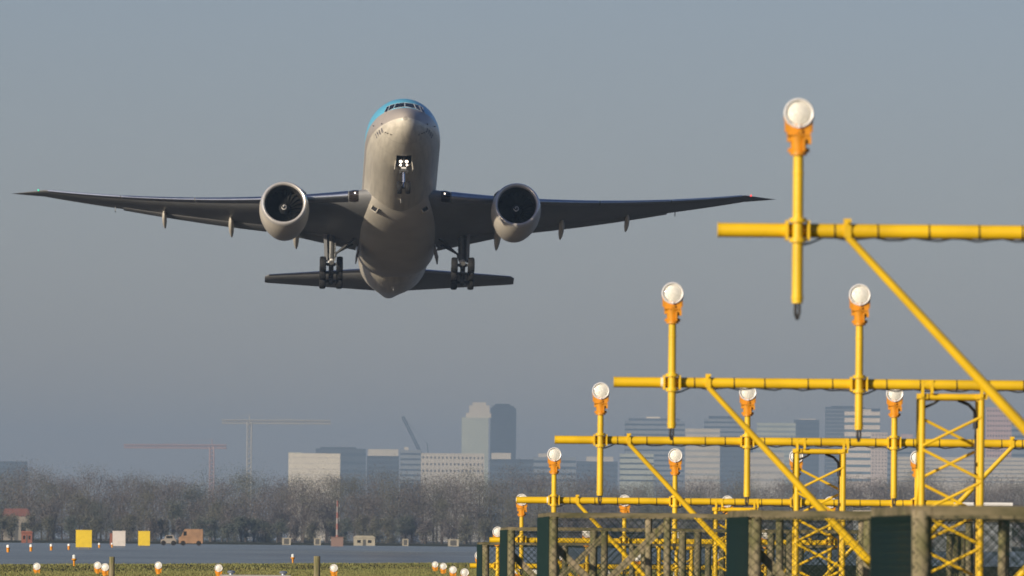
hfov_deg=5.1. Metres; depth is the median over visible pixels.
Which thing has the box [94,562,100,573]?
approach light
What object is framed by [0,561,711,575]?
grass
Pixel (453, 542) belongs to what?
equipment cabinet
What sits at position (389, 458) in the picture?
office building
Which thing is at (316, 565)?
wooden post
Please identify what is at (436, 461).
office building
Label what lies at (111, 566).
wooden post
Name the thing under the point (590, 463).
office building
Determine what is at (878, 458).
office building
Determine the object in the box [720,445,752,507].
office building
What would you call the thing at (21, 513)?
house
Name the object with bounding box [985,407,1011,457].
office building
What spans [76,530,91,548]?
sign board
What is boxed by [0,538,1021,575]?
ground
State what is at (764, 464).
office building
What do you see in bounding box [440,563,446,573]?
approach light
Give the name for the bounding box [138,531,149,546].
sign board
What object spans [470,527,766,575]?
approach light gantry
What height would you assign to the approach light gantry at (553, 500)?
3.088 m
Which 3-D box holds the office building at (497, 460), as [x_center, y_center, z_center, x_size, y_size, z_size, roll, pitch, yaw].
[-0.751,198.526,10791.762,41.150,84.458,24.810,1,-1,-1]
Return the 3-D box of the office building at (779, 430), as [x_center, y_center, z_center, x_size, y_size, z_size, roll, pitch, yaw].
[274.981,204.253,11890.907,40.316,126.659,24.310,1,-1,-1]
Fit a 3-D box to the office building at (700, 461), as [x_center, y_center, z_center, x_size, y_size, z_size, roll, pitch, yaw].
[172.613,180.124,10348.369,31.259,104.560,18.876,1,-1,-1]
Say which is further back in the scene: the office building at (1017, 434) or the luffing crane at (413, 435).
the office building at (1017, 434)
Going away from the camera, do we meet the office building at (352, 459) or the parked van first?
the parked van
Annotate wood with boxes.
[0,454,1023,548]
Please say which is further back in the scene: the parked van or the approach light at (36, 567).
the parked van
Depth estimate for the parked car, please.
1399.16 m
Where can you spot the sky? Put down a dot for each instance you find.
(118, 328)
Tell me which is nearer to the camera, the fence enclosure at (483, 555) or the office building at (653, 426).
the fence enclosure at (483, 555)
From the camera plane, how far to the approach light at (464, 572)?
289.52 m
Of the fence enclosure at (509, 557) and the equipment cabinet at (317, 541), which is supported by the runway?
the equipment cabinet at (317, 541)
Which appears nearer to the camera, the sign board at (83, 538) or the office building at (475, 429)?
the sign board at (83, 538)
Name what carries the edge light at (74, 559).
on the ground at (398, 543)
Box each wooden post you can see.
[109,557,114,575]
[314,556,319,575]
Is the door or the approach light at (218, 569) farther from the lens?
the door
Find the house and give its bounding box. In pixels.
[2,508,30,539]
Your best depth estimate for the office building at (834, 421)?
12099.63 m
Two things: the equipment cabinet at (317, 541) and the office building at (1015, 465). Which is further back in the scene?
the office building at (1015, 465)
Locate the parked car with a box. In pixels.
[161,535,175,544]
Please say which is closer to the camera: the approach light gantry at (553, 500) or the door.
the approach light gantry at (553, 500)
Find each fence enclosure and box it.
[477,542,856,575]
[499,527,972,575]
[537,512,1023,575]
[726,510,1023,575]
[869,505,1023,575]
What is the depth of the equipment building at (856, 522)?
1649.95 m
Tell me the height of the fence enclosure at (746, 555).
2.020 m
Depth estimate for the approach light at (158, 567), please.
321.99 m
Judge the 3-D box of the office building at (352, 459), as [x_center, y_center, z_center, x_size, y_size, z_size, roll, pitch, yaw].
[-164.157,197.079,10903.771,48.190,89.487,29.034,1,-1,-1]
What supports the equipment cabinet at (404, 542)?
on the runway
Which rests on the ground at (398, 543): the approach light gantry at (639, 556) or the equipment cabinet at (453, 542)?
the approach light gantry at (639, 556)
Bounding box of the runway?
[0,543,1023,566]
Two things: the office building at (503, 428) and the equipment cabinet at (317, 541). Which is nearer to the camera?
the equipment cabinet at (317, 541)
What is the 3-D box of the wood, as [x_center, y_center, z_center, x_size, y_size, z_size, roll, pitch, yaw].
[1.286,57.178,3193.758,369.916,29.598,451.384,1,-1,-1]
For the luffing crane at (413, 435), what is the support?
on the ground at (398, 543)
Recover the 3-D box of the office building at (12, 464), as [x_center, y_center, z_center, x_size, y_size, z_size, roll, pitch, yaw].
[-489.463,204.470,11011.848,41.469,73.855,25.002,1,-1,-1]
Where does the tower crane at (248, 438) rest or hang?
on the ground at (398, 543)
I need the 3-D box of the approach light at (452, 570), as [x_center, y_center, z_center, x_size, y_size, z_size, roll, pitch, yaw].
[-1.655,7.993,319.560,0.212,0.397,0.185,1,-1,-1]
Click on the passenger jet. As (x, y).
(396, 220)
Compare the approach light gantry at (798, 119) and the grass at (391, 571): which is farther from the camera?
the grass at (391, 571)
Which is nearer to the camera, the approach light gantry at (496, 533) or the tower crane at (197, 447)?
the approach light gantry at (496, 533)
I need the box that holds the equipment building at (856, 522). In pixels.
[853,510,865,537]
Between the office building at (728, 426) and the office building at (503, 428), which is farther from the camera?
the office building at (728, 426)
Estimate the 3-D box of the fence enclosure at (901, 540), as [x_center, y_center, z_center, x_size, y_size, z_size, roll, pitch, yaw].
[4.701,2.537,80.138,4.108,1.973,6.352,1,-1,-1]
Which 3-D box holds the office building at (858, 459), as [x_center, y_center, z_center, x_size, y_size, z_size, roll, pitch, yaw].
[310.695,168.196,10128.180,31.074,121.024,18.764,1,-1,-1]
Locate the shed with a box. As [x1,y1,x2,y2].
[353,536,374,545]
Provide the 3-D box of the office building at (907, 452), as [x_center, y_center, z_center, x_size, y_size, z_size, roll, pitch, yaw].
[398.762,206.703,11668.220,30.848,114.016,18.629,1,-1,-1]
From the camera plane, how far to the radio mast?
1499.72 m
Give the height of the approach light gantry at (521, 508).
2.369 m
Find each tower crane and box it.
[124,439,226,539]
[222,414,330,537]
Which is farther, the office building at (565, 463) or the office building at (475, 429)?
the office building at (565, 463)
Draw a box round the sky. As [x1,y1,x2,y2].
[0,0,1023,540]
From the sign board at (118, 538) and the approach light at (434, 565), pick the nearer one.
the approach light at (434, 565)
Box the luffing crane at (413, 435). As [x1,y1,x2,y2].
[401,416,427,452]
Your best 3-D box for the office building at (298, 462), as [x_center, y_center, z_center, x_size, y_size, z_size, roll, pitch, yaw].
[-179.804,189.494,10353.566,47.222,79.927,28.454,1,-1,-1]
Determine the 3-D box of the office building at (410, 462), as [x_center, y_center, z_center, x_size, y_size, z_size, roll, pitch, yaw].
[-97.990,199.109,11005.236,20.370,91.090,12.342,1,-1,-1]
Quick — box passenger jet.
[13,99,775,297]
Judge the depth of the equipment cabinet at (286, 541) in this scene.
1719.60 m
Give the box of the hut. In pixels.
[21,531,32,542]
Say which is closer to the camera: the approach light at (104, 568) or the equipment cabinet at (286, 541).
the approach light at (104, 568)
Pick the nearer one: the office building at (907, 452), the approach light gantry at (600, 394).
the approach light gantry at (600, 394)
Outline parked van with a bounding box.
[179,529,202,545]
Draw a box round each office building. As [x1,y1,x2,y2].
[0,461,26,534]
[288,452,339,540]
[316,447,365,540]
[367,449,398,540]
[400,447,420,540]
[420,453,483,541]
[461,402,490,541]
[489,453,532,536]
[490,404,515,458]
[533,453,575,537]
[576,457,617,536]
[619,454,653,537]
[624,417,684,536]
[685,429,719,528]
[704,416,744,496]
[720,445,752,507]
[749,453,783,520]
[756,423,795,523]
[794,419,818,538]
[824,406,864,498]
[844,409,879,510]
[870,432,887,510]
[887,434,915,497]
[897,457,1023,546]
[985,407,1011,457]
[1011,423,1023,457]
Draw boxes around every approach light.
[33,563,40,572]
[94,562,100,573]
[101,563,108,575]
[155,562,161,574]
[215,564,222,575]
[330,564,337,575]
[432,561,437,570]
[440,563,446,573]
[449,566,456,575]
[460,568,468,575]
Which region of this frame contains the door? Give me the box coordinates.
[14,521,17,539]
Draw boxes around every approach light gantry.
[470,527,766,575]
[475,552,718,574]
[489,494,846,575]
[516,447,953,575]
[555,382,1023,575]
[614,282,1023,575]
[717,98,1023,434]
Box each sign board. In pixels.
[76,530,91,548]
[110,531,125,546]
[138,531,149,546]
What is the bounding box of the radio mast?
[331,501,342,545]
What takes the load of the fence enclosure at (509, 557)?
on the ground at (398, 543)
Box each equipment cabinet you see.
[282,538,290,544]
[314,538,320,544]
[402,539,407,545]
[448,539,458,545]
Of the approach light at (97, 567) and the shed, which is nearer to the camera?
the approach light at (97, 567)
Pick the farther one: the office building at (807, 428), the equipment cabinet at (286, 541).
the office building at (807, 428)
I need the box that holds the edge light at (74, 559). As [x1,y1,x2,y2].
[72,555,76,565]
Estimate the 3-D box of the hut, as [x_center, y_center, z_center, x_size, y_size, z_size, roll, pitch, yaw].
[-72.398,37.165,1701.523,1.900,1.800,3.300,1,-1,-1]
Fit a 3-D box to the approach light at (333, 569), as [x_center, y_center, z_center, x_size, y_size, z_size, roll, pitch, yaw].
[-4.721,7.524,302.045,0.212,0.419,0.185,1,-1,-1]
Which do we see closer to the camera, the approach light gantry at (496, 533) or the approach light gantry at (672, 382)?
the approach light gantry at (672, 382)
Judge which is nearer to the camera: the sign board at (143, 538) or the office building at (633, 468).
the sign board at (143, 538)
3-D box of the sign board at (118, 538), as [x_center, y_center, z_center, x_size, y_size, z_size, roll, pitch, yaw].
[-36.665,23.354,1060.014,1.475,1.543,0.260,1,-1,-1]
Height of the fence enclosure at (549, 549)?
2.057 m
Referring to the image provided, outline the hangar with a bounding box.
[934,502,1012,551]
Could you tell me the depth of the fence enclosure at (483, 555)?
196.47 m

